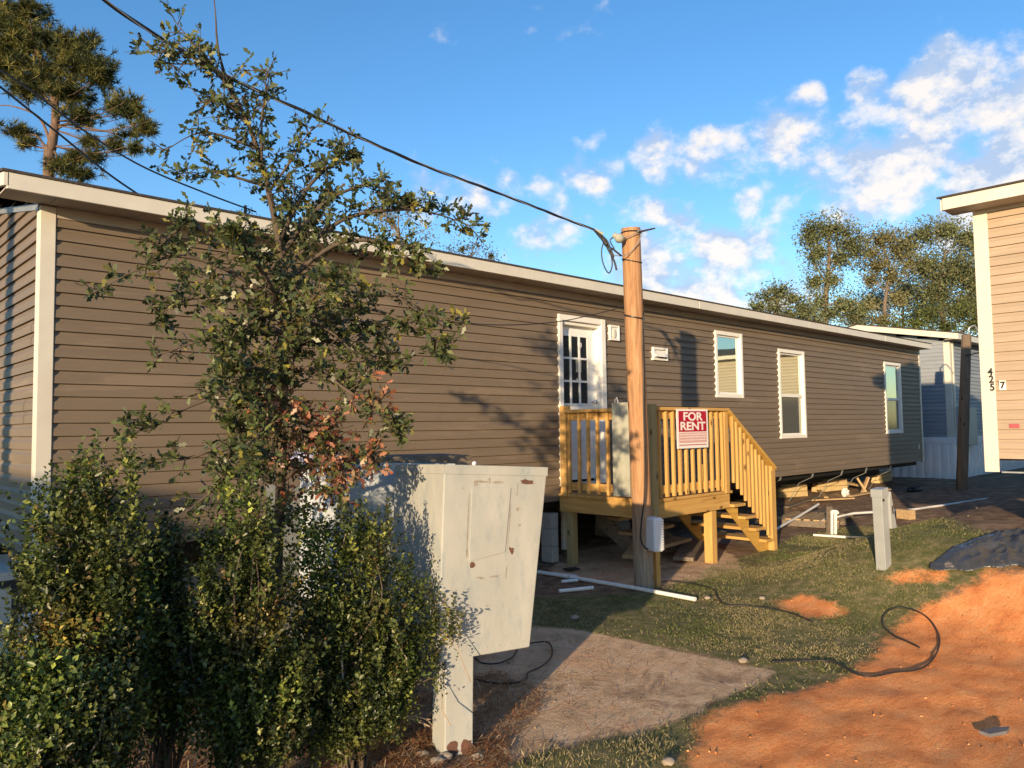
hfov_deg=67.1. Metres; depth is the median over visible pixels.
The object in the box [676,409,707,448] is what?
rent sign
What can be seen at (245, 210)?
broadleaf tree
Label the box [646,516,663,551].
meter enclosure
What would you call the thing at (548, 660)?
ground cable
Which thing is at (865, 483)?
wood strut
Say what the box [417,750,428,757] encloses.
stone
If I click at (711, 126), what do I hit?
sky
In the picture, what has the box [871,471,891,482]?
block pier
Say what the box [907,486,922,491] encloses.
debris scrap
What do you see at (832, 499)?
lumber
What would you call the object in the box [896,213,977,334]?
broadleaf tree
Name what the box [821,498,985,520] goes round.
pvc pipe
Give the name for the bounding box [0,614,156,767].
evergreen shrub
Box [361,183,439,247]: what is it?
broadleaf tree
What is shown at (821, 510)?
lumber
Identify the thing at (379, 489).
utility cabinet
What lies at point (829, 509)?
stake
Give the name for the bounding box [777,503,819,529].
pvc pipe
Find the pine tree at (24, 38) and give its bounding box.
[0,0,163,182]
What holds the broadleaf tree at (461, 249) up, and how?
on the ground at (938, 733)
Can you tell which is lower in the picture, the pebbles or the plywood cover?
the pebbles
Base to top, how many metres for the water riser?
0.433 m
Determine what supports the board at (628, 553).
on the ground at (938, 733)
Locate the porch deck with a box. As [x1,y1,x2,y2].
[559,404,777,564]
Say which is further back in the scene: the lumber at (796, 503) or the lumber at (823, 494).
the lumber at (823, 494)
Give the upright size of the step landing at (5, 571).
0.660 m
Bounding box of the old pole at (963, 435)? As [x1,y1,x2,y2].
[955,325,978,490]
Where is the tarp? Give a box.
[930,527,1023,570]
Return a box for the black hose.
[771,607,940,676]
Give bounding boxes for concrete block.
[541,512,558,562]
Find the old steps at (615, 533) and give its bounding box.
[596,515,691,550]
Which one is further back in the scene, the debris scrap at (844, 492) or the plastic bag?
the debris scrap at (844, 492)
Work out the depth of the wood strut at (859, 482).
16.84 m
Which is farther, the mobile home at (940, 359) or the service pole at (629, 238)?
the mobile home at (940, 359)
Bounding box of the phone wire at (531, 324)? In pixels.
[371,307,621,324]
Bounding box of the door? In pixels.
[563,325,597,479]
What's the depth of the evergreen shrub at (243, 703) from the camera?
3.33 m
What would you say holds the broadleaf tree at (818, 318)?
on the ground at (938, 733)
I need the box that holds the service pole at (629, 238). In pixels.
[610,227,654,588]
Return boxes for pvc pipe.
[537,570,696,600]
[558,586,593,592]
[561,579,577,582]
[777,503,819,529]
[813,534,868,538]
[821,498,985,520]
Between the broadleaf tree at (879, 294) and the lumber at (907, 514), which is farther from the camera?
the broadleaf tree at (879, 294)
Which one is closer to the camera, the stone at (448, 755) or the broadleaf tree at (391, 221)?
the stone at (448, 755)
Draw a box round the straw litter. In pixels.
[132,560,769,767]
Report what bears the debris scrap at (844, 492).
on the ground at (938, 733)
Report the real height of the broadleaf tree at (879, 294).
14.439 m
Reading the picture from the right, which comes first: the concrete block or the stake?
the stake
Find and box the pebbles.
[468,507,1022,767]
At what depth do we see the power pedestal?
7.47 m
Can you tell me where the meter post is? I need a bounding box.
[653,552,660,587]
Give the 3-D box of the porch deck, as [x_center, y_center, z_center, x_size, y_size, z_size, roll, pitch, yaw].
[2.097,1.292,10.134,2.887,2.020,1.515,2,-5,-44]
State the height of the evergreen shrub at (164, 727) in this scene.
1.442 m
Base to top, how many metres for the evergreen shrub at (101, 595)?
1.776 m
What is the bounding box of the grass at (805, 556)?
[491,517,987,767]
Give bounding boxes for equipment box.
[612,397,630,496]
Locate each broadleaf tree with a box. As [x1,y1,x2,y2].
[231,205,260,215]
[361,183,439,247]
[437,232,508,261]
[744,277,815,319]
[791,206,873,325]
[802,295,833,322]
[829,247,974,331]
[850,219,922,325]
[878,296,977,335]
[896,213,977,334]
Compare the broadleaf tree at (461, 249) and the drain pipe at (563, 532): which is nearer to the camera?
the drain pipe at (563, 532)
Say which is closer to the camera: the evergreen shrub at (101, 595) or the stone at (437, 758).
the evergreen shrub at (101, 595)
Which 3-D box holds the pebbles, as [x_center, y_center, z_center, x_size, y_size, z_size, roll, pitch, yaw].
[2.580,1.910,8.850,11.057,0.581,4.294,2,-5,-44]
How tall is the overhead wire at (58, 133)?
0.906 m
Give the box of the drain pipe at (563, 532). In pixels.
[561,511,566,549]
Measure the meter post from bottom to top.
0.720 m
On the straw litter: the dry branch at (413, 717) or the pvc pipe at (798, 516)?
the dry branch at (413, 717)
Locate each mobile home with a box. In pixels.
[0,168,931,585]
[848,324,1023,478]
[936,179,1023,472]
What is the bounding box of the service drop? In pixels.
[102,0,621,273]
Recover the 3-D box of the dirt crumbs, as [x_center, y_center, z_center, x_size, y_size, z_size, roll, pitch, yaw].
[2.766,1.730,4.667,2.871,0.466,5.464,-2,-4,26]
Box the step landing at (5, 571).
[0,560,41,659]
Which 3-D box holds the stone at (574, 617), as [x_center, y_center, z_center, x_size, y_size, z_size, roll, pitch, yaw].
[0.553,2.079,6.864,0.090,0.044,0.073,2,-5,-44]
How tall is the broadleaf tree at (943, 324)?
8.403 m
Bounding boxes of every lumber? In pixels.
[782,495,820,507]
[802,508,833,519]
[811,497,854,500]
[817,489,828,497]
[847,481,859,485]
[847,488,890,496]
[896,508,915,519]
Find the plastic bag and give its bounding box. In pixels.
[291,449,317,463]
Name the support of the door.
in the mobile home at (808, 402)
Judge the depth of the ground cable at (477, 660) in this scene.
5.60 m
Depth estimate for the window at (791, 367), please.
14.30 m
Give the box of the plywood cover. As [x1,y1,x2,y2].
[341,453,471,464]
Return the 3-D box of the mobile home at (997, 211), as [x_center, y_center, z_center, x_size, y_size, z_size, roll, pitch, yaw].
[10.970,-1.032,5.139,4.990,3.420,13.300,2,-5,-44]
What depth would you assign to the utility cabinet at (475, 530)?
4.17 m
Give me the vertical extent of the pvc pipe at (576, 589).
0.037 m
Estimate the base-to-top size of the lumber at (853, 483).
0.068 m
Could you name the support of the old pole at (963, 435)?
on the ground at (938, 733)
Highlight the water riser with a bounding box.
[830,510,838,533]
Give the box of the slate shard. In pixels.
[979,726,1009,736]
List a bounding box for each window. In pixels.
[711,330,743,397]
[777,348,806,438]
[883,362,902,433]
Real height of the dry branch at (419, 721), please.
0.132 m
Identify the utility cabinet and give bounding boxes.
[266,485,304,638]
[299,462,454,602]
[390,464,547,755]
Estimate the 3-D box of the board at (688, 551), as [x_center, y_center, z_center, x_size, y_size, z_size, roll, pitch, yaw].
[2.331,2.181,10.147,0.250,0.085,1.231,-2,-3,20]
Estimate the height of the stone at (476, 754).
0.038 m
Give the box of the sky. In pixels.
[0,0,1023,335]
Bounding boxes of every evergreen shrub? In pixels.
[0,420,183,767]
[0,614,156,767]
[101,498,209,767]
[163,456,335,767]
[258,484,470,767]
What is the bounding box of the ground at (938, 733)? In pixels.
[0,467,1023,767]
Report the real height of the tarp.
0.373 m
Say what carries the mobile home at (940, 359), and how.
on the ground at (938, 733)
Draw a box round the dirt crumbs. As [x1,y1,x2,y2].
[686,569,1023,767]
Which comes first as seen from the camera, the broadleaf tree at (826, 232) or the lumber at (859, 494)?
the lumber at (859, 494)
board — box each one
[622,543,632,558]
[673,540,703,560]
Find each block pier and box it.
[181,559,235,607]
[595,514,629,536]
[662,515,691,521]
[776,483,807,497]
[811,478,847,491]
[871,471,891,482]
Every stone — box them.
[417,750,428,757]
[430,756,444,764]
[439,751,452,760]
[472,752,483,760]
[570,615,578,619]
[661,757,674,765]
[738,657,747,662]
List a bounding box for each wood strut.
[856,477,866,491]
[860,477,869,492]
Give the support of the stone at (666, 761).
on the ground at (938, 733)
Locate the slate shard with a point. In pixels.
(993, 731)
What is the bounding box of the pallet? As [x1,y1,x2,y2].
[777,511,852,528]
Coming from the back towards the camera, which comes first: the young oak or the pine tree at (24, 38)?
the pine tree at (24, 38)
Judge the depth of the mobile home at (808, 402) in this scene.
8.53 m
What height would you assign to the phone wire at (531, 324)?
0.220 m
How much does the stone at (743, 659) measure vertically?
0.039 m
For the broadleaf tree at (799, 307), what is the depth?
39.78 m
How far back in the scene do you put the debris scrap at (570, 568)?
9.22 m
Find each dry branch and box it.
[334,710,432,754]
[406,715,433,728]
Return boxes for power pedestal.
[870,487,896,569]
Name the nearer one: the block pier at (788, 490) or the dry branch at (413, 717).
the dry branch at (413, 717)
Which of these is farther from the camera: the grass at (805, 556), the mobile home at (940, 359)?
the mobile home at (940, 359)
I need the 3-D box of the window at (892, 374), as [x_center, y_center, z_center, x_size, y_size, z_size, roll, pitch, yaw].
[8.675,0.321,17.608,0.979,1.615,0.084,2,-5,-44]
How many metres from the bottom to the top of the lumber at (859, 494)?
0.091 m
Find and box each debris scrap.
[563,567,579,570]
[841,487,849,496]
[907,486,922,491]
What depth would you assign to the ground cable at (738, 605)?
7.26 m
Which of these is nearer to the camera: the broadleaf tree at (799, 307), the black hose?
the black hose
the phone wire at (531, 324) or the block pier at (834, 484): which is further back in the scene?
the block pier at (834, 484)
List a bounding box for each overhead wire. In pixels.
[0,69,255,211]
[0,86,136,192]
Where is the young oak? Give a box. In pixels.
[75,0,490,659]
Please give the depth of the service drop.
6.25 m
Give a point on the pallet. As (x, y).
(814, 519)
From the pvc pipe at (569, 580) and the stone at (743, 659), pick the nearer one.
the stone at (743, 659)
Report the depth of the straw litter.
4.24 m
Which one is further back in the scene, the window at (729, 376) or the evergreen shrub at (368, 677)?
the window at (729, 376)
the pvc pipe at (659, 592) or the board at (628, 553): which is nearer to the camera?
the pvc pipe at (659, 592)
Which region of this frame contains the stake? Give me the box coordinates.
[826,506,832,533]
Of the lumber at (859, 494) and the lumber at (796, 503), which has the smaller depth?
the lumber at (796, 503)
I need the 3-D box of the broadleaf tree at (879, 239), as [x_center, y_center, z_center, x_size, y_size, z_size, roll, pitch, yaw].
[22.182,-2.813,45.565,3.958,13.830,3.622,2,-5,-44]
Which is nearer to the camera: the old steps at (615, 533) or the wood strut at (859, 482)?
the old steps at (615, 533)
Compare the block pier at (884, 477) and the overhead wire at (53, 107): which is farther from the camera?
the block pier at (884, 477)
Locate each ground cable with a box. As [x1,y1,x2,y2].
[474,649,517,664]
[475,641,552,684]
[661,580,812,622]
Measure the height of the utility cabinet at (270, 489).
1.412 m
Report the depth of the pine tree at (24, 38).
20.83 m

